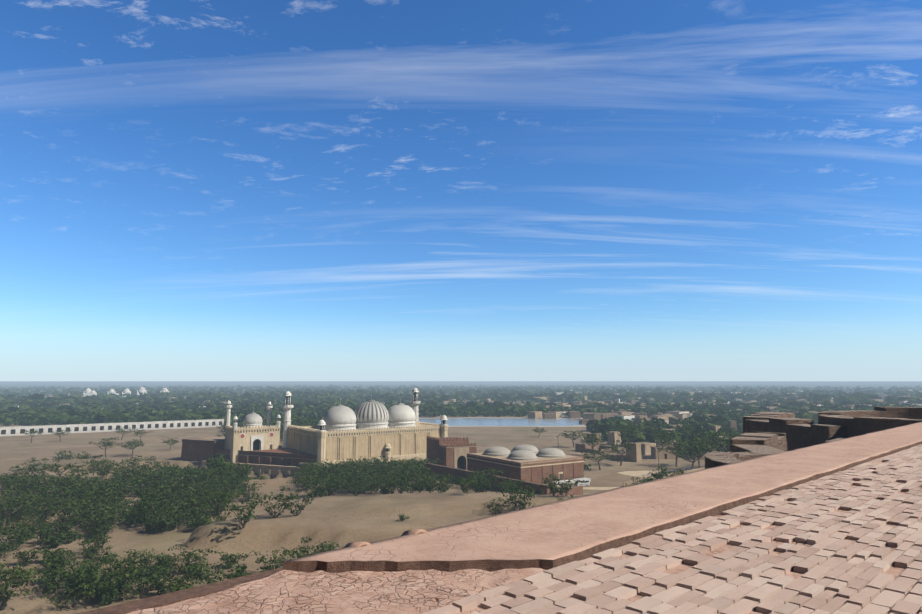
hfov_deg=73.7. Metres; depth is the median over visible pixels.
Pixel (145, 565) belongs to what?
mesquite bush
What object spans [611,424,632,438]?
acacia tree
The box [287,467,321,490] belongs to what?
mesquite bush
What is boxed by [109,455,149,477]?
garden tree
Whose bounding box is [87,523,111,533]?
mesquite bush
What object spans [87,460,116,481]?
garden tree
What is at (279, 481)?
garden mud wall
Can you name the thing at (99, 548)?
mesquite bush
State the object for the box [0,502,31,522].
mesquite bush
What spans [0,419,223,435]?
arcaded compound wall
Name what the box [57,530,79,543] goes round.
mesquite bush
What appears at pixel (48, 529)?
mesquite bush
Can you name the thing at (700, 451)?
acacia tree
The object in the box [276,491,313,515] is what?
mesquite bush
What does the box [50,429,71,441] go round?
garden tree
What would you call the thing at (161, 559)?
mesquite bush
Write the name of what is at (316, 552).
mesquite bush
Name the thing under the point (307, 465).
acacia tree
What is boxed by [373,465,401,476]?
mesquite bush
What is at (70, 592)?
mesquite bush
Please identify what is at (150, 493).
bush
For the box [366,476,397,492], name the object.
mesquite bush
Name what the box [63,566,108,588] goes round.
mesquite bush
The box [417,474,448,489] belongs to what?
mesquite bush
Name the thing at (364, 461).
mesquite bush
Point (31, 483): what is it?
acacia tree
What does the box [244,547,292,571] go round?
mesquite bush
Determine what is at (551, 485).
mesquite bush
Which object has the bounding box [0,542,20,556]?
mesquite bush
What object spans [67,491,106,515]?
mesquite bush
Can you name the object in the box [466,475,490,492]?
mesquite bush
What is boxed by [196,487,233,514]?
mesquite bush
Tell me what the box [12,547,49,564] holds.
mesquite bush
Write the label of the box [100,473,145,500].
mesquite bush
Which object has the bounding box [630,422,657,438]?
acacia tree
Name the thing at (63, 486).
mesquite bush
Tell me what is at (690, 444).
acacia tree
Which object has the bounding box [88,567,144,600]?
mesquite bush
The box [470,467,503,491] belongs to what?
mesquite bush
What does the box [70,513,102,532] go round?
mesquite bush
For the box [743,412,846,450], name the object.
bastion
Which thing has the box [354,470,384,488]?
mesquite bush
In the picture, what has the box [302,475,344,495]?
mesquite bush
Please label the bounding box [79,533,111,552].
mesquite bush
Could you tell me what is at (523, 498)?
mesquite bush
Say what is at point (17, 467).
mesquite bush
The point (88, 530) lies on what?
mesquite bush
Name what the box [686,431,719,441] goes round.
acacia tree
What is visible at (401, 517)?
mesquite bush
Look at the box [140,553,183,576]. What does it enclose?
mesquite bush
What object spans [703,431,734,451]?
acacia tree
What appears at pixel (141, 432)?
garden tree
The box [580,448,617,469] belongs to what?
acacia tree
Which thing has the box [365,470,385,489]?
mesquite bush
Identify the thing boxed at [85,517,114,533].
mesquite bush
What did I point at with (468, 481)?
acacia tree
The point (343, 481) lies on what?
mesquite bush
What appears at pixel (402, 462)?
mesquite bush
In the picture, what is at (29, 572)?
mesquite bush
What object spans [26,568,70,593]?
mesquite bush
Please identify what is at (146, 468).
mesquite bush
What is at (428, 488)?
mesquite bush
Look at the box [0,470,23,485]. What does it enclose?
mesquite bush
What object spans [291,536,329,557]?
mesquite bush
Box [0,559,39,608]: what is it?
mesquite bush
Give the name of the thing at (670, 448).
acacia tree
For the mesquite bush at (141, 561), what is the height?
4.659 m
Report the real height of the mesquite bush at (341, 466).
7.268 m
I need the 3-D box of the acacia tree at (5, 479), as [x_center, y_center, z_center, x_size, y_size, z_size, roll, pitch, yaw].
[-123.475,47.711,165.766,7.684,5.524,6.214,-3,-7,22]
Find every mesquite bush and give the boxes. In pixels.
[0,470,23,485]
[0,471,47,493]
[0,487,31,497]
[0,488,32,509]
[0,498,25,522]
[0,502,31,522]
[0,515,10,523]
[0,521,50,549]
[0,542,7,554]
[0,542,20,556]
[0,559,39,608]
[0,569,14,581]
[0,582,11,595]
[1,518,50,539]
[3,473,51,495]
[3,525,35,540]
[9,464,30,476]
[10,512,42,528]
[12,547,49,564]
[13,568,34,581]
[20,518,55,535]
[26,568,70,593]
[36,525,67,544]
[36,550,79,568]
[37,462,52,475]
[37,515,71,535]
[38,498,85,526]
[38,533,65,548]
[38,549,72,567]
[39,559,69,582]
[40,587,86,610]
[41,479,81,499]
[41,546,68,560]
[41,557,113,597]
[42,474,79,490]
[50,521,74,533]
[54,497,121,524]
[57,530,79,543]
[59,493,122,514]
[62,568,87,581]
[63,469,120,497]
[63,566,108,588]
[63,583,79,596]
[65,553,117,570]
[66,501,129,533]
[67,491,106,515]
[67,569,97,596]
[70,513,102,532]
[71,558,127,586]
[72,534,107,556]
[75,563,143,597]
[79,481,128,499]
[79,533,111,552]
[79,579,123,602]
[81,520,119,537]
[81,540,112,559]
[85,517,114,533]
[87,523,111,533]
[88,461,113,477]
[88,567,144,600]
[96,548,165,571]
[99,495,133,513]
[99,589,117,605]
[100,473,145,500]
[100,563,152,592]
[102,466,151,483]
[102,549,140,574]
[103,462,136,478]
[104,506,128,524]
[104,553,119,561]
[115,511,139,524]
[120,501,155,526]
[122,568,166,592]
[124,466,156,476]
[132,462,159,476]
[133,559,173,590]
[134,470,163,486]
[134,553,163,575]
[135,502,175,528]
[136,564,195,594]
[137,482,192,509]
[139,465,177,484]
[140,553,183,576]
[143,521,157,532]
[144,465,178,475]
[144,554,188,573]
[145,494,209,529]
[147,510,188,530]
[150,464,195,476]
[151,517,175,532]
[154,471,196,493]
[155,554,173,565]
[161,479,196,491]
[161,574,193,593]
[162,544,223,573]
[172,496,215,518]
[178,557,218,576]
[182,465,212,488]
[184,514,206,529]
[188,558,239,585]
[191,503,235,524]
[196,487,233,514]
[197,487,239,511]
[218,491,261,527]
[220,552,248,567]
[223,466,254,486]
[232,479,264,500]
[235,563,246,574]
[241,562,274,574]
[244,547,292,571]
[245,473,264,480]
[254,486,293,517]
[274,420,294,440]
[275,551,304,564]
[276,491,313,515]
[286,471,316,486]
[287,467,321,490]
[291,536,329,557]
[295,476,332,497]
[296,460,326,468]
[298,418,319,425]
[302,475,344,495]
[307,541,339,553]
[310,541,343,554]
[313,486,326,496]
[314,475,349,495]
[315,471,338,486]
[319,464,337,474]
[326,460,351,474]
[328,467,369,492]
[334,465,367,484]
[335,462,365,473]
[335,462,365,474]
[339,459,363,468]
[340,473,364,492]
[345,481,372,495]
[350,457,374,467]
[354,456,375,468]
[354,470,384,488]
[358,474,379,493]
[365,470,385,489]
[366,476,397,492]
[372,462,400,475]
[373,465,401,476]
[380,487,395,493]
[383,468,420,493]
[389,463,425,476]
[390,458,412,476]
[390,473,427,492]
[398,513,409,520]
[401,462,426,480]
[411,456,439,469]
[415,483,424,492]
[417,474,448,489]
[424,483,436,492]
[425,476,452,492]
[438,473,457,483]
[459,483,471,492]
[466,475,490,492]
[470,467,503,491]
[481,497,514,514]
[494,477,525,492]
[494,482,543,510]
[499,477,516,490]
[542,472,573,495]
[546,476,585,495]
[584,456,591,470]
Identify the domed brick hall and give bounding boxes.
[467,444,590,485]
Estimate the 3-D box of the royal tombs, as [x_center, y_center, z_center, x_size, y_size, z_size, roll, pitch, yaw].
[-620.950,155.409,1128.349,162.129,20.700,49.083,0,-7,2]
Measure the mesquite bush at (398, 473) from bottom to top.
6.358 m
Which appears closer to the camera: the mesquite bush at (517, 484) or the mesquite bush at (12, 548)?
the mesquite bush at (12, 548)
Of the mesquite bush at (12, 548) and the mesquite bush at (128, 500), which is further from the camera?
the mesquite bush at (128, 500)
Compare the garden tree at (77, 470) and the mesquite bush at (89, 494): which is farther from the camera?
the garden tree at (77, 470)
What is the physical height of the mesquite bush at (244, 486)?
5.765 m
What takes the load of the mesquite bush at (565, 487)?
on the ground
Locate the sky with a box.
[0,0,921,380]
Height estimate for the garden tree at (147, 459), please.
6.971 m
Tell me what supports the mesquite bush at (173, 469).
on the ground
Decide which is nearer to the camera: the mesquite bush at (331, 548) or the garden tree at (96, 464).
the mesquite bush at (331, 548)
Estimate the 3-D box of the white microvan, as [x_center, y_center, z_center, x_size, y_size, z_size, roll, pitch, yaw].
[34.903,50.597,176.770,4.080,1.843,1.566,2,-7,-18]
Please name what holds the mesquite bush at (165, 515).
on the ground
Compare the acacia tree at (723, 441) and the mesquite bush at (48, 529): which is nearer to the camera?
the mesquite bush at (48, 529)
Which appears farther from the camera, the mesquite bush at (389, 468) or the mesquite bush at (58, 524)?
the mesquite bush at (389, 468)
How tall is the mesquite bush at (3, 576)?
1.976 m
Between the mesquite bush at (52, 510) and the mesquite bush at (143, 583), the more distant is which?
the mesquite bush at (52, 510)
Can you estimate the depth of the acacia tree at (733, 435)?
245.82 m
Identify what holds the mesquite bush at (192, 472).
on the ground
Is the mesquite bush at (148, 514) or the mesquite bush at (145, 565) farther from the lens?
the mesquite bush at (148, 514)
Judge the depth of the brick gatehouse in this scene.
204.44 m
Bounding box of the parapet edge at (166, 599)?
[78,567,282,613]
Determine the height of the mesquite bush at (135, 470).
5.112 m
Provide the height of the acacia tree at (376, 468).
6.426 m
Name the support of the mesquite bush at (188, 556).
on the ground
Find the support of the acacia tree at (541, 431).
on the ground
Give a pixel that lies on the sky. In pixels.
(191, 190)
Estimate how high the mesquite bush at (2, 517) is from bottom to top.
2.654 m
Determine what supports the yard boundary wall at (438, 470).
on the ground
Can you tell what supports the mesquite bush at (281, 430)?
on the ground
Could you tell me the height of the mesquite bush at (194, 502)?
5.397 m
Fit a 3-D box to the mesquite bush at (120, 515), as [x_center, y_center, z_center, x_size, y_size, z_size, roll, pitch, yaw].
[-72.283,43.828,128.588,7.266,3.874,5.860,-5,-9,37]
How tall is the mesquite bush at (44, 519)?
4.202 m
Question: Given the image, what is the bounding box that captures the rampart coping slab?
[282,422,921,572]
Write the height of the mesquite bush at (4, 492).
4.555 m
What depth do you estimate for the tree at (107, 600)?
82.18 m
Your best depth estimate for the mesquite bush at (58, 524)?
118.19 m
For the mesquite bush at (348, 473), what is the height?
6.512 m
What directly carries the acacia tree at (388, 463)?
on the ground
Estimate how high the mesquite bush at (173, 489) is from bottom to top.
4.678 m
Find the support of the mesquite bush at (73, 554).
on the ground
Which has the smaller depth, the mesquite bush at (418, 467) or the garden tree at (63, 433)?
the mesquite bush at (418, 467)
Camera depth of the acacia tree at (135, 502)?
128.58 m
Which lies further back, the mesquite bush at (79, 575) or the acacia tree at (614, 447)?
the acacia tree at (614, 447)
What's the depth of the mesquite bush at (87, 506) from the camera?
125.67 m
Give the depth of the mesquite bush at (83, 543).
104.66 m
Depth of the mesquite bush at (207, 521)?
121.98 m
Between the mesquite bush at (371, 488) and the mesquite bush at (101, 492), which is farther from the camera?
the mesquite bush at (371, 488)
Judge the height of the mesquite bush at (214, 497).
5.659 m
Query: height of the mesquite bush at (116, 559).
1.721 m
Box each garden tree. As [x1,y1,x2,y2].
[18,462,53,474]
[21,428,40,442]
[24,457,48,462]
[43,460,82,477]
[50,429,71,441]
[51,450,76,459]
[63,463,98,477]
[73,451,93,458]
[82,455,106,475]
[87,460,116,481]
[89,437,118,456]
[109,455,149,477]
[113,426,134,439]
[116,439,143,455]
[133,429,151,439]
[133,456,156,461]
[140,460,169,474]
[161,464,180,475]
[163,438,178,449]
[205,454,230,474]
[213,461,233,475]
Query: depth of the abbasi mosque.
227.40 m
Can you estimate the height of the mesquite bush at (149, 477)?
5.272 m
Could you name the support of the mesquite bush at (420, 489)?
on the ground
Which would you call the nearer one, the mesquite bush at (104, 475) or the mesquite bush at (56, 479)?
the mesquite bush at (56, 479)
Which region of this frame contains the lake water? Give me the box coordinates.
[419,418,585,425]
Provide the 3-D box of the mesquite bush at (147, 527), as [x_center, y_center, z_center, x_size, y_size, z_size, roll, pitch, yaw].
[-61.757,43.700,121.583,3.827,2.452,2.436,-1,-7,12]
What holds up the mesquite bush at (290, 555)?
on the ground
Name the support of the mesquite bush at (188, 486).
on the ground
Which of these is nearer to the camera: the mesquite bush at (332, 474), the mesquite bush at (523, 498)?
the mesquite bush at (523, 498)
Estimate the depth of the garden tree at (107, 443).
243.45 m
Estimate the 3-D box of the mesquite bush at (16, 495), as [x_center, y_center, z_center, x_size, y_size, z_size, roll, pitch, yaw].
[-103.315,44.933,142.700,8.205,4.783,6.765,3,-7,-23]
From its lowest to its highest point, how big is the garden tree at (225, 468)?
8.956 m
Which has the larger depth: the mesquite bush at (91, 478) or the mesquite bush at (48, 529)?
the mesquite bush at (91, 478)
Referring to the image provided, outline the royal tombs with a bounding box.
[83,387,168,397]
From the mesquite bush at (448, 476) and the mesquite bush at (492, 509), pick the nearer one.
the mesquite bush at (492, 509)
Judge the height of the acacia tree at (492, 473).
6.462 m
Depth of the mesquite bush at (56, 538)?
110.62 m
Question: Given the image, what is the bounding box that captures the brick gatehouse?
[426,436,476,469]
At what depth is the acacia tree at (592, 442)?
246.14 m
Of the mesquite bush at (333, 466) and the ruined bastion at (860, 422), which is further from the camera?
the mesquite bush at (333, 466)
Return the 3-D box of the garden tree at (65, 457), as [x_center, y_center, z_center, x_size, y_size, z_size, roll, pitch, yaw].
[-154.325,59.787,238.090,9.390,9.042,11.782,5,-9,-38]
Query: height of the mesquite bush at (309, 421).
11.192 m
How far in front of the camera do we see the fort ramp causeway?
181.56 m
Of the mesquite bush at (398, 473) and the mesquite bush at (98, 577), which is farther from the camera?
the mesquite bush at (398, 473)
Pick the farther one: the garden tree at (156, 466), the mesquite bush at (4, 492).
the garden tree at (156, 466)
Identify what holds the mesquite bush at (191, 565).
on the ground
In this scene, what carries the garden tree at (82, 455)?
on the ground
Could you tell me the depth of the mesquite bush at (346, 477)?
165.94 m
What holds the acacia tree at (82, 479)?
on the ground
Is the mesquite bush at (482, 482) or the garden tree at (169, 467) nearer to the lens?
the mesquite bush at (482, 482)
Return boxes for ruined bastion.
[705,451,779,468]
[818,407,921,437]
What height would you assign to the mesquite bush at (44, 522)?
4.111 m
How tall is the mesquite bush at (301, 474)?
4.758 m
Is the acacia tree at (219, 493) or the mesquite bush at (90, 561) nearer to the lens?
the mesquite bush at (90, 561)
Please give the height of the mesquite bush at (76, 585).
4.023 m
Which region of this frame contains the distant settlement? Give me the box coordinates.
[15,389,921,419]
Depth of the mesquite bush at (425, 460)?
198.06 m
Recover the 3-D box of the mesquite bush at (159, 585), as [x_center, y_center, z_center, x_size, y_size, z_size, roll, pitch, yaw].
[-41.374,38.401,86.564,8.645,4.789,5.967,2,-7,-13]
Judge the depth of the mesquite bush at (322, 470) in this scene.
186.31 m
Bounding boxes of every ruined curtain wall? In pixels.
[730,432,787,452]
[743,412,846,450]
[824,438,844,442]
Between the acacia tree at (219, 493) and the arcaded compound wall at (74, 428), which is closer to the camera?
the acacia tree at (219, 493)
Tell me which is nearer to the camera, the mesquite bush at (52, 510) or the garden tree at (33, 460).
the mesquite bush at (52, 510)
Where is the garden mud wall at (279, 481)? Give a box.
[117,474,350,494]
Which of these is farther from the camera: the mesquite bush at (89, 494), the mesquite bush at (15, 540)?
the mesquite bush at (89, 494)
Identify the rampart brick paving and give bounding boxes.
[422,444,921,613]
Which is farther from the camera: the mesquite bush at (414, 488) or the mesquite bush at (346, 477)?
the mesquite bush at (346, 477)
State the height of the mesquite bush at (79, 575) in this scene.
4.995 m
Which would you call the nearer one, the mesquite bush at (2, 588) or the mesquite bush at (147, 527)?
the mesquite bush at (2, 588)
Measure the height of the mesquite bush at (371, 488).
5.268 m
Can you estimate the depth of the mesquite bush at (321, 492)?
154.86 m
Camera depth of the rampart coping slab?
6.93 m
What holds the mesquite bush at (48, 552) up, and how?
on the ground
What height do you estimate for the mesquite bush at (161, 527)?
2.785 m
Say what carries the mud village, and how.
on the ground
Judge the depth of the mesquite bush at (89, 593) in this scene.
82.50 m
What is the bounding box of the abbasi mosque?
[224,386,447,467]
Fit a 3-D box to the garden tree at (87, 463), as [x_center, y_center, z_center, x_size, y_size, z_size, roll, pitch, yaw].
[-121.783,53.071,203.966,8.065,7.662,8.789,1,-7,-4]
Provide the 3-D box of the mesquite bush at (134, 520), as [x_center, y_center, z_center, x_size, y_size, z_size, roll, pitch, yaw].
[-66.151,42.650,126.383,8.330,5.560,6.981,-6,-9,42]
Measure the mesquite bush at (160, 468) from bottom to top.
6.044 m
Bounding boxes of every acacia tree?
[0,472,11,491]
[0,491,38,532]
[3,474,48,496]
[15,493,39,505]
[32,473,81,499]
[34,493,73,518]
[56,474,88,484]
[126,500,160,513]
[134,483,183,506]
[200,485,240,515]
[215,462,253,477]
[300,462,318,468]
[360,462,386,472]
[373,457,393,465]
[452,477,477,494]
[470,468,496,480]
[532,427,547,436]
[558,430,582,446]
[580,433,605,455]
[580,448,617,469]
[609,439,633,465]
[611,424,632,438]
[617,424,642,441]
[624,478,650,485]
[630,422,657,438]
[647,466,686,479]
[649,429,675,445]
[652,437,692,466]
[668,443,713,468]
[672,422,696,431]
[682,436,713,467]
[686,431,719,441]
[692,433,729,453]
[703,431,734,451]
[713,421,727,426]
[723,431,742,438]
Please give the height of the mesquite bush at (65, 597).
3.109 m
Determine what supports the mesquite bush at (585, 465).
on the ground
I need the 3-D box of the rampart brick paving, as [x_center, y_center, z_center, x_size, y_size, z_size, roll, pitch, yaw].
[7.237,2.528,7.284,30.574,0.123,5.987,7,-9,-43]
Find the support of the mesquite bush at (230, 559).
on the ground
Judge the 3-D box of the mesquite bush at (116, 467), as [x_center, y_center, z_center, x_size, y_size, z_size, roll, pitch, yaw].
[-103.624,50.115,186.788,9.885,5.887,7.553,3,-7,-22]
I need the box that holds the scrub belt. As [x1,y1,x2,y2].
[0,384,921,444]
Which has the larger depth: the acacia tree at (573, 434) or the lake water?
the lake water
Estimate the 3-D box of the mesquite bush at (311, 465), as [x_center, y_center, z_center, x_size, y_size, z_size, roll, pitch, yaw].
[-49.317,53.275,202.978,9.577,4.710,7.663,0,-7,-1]
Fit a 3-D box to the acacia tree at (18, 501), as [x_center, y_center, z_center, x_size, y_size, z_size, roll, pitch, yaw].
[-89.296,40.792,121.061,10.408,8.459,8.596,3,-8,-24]
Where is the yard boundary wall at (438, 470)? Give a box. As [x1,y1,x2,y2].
[426,463,582,494]
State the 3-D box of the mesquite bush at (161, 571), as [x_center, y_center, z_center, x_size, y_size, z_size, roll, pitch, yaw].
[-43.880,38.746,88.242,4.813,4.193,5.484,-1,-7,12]
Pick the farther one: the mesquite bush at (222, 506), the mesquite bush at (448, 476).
the mesquite bush at (448, 476)
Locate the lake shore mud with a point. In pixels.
(522, 426)
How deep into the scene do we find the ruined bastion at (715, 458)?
36.20 m
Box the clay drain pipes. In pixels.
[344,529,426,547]
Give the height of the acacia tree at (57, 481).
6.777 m
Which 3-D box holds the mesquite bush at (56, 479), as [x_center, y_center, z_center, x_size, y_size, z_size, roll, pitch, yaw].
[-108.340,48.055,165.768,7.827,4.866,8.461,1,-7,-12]
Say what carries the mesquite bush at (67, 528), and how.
on the ground
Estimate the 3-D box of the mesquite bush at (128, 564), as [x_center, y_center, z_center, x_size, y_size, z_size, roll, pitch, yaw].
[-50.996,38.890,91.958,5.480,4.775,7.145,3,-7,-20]
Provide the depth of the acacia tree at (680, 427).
306.53 m
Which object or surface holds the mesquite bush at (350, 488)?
on the ground
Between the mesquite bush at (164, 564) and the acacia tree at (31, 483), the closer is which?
the mesquite bush at (164, 564)
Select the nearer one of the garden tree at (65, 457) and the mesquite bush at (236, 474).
the mesquite bush at (236, 474)
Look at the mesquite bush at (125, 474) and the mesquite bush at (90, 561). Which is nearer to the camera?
the mesquite bush at (90, 561)
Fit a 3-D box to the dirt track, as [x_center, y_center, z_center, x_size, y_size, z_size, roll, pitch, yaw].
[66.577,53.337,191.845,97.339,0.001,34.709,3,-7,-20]
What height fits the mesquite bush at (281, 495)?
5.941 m
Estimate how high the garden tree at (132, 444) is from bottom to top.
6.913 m
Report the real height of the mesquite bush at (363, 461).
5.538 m
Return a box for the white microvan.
[575,479,589,485]
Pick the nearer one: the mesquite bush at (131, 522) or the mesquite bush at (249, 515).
the mesquite bush at (249, 515)
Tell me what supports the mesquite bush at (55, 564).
on the ground
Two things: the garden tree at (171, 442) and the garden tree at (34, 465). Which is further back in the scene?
the garden tree at (171, 442)
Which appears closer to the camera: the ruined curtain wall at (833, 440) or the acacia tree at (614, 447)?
the ruined curtain wall at (833, 440)
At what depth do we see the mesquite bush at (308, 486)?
156.81 m
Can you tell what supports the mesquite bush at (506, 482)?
on the ground
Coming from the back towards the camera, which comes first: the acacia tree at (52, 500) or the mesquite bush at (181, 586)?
the acacia tree at (52, 500)
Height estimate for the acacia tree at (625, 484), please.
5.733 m
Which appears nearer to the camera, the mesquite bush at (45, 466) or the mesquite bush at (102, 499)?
the mesquite bush at (102, 499)
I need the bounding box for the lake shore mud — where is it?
[419,417,668,426]
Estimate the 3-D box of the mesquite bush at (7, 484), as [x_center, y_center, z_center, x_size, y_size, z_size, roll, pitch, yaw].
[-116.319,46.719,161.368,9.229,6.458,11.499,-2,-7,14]
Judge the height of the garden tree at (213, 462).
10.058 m
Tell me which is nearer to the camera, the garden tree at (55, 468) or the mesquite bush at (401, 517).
the mesquite bush at (401, 517)
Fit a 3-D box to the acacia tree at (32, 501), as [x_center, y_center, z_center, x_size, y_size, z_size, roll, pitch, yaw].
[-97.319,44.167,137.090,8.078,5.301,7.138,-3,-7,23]
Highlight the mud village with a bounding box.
[575,413,742,461]
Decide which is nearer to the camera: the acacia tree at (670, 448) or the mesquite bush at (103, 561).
the mesquite bush at (103, 561)
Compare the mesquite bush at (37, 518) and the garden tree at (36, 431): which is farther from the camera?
the garden tree at (36, 431)
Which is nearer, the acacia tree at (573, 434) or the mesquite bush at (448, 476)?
the mesquite bush at (448, 476)
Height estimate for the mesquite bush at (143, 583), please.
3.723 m
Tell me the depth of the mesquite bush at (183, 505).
123.36 m
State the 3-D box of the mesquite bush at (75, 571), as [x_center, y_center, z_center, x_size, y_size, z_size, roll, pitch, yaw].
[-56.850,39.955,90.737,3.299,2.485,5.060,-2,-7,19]
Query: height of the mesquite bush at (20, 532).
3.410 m
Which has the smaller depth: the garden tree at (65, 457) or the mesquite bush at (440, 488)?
the mesquite bush at (440, 488)
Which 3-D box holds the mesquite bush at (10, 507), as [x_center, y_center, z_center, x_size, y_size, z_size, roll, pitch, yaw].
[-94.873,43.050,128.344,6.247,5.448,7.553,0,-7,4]
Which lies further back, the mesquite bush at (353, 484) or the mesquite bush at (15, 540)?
the mesquite bush at (353, 484)
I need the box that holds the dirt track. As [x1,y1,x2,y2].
[583,470,679,489]
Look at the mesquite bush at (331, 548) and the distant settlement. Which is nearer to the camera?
the mesquite bush at (331, 548)
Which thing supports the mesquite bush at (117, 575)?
on the ground
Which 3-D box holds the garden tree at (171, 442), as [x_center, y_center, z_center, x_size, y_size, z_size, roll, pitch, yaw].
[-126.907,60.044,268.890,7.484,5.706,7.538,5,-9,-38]
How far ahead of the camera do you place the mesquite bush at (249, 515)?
110.79 m
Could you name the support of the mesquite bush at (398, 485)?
on the ground
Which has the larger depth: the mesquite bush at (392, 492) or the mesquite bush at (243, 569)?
the mesquite bush at (392, 492)
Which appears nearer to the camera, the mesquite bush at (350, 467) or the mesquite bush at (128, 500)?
the mesquite bush at (128, 500)
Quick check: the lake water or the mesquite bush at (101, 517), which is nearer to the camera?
the mesquite bush at (101, 517)
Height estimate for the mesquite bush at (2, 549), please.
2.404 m
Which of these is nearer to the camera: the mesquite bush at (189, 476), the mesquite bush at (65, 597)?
the mesquite bush at (65, 597)
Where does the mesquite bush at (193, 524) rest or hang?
on the ground
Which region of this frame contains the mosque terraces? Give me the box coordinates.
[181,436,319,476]
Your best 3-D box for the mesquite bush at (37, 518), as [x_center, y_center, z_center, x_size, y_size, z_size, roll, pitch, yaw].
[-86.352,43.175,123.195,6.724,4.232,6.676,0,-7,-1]
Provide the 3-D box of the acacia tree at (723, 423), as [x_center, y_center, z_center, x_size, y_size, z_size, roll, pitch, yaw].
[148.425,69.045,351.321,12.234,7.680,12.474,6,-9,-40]
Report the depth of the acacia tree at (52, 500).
134.38 m
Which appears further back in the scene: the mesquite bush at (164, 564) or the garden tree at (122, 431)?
the garden tree at (122, 431)
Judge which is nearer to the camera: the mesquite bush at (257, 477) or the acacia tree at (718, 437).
the mesquite bush at (257, 477)
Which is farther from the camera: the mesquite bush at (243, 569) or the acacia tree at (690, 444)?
the acacia tree at (690, 444)
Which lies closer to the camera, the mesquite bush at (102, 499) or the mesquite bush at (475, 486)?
the mesquite bush at (102, 499)
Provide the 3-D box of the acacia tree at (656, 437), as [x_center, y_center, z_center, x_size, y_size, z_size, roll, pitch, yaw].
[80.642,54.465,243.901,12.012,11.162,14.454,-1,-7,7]
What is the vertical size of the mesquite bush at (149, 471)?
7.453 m
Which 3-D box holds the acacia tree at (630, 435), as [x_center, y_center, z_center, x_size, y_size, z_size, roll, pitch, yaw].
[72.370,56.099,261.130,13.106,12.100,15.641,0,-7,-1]
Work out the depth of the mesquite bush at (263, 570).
83.81 m
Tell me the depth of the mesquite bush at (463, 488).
149.16 m
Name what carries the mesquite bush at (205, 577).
on the ground
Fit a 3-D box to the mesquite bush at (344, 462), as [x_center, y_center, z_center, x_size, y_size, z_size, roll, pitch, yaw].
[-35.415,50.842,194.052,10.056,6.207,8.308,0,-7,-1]
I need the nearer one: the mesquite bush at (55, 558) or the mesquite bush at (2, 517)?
the mesquite bush at (55, 558)
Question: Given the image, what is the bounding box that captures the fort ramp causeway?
[623,467,704,486]
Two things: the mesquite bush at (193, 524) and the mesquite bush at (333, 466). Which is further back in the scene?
the mesquite bush at (333, 466)
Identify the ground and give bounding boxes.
[0,381,921,613]

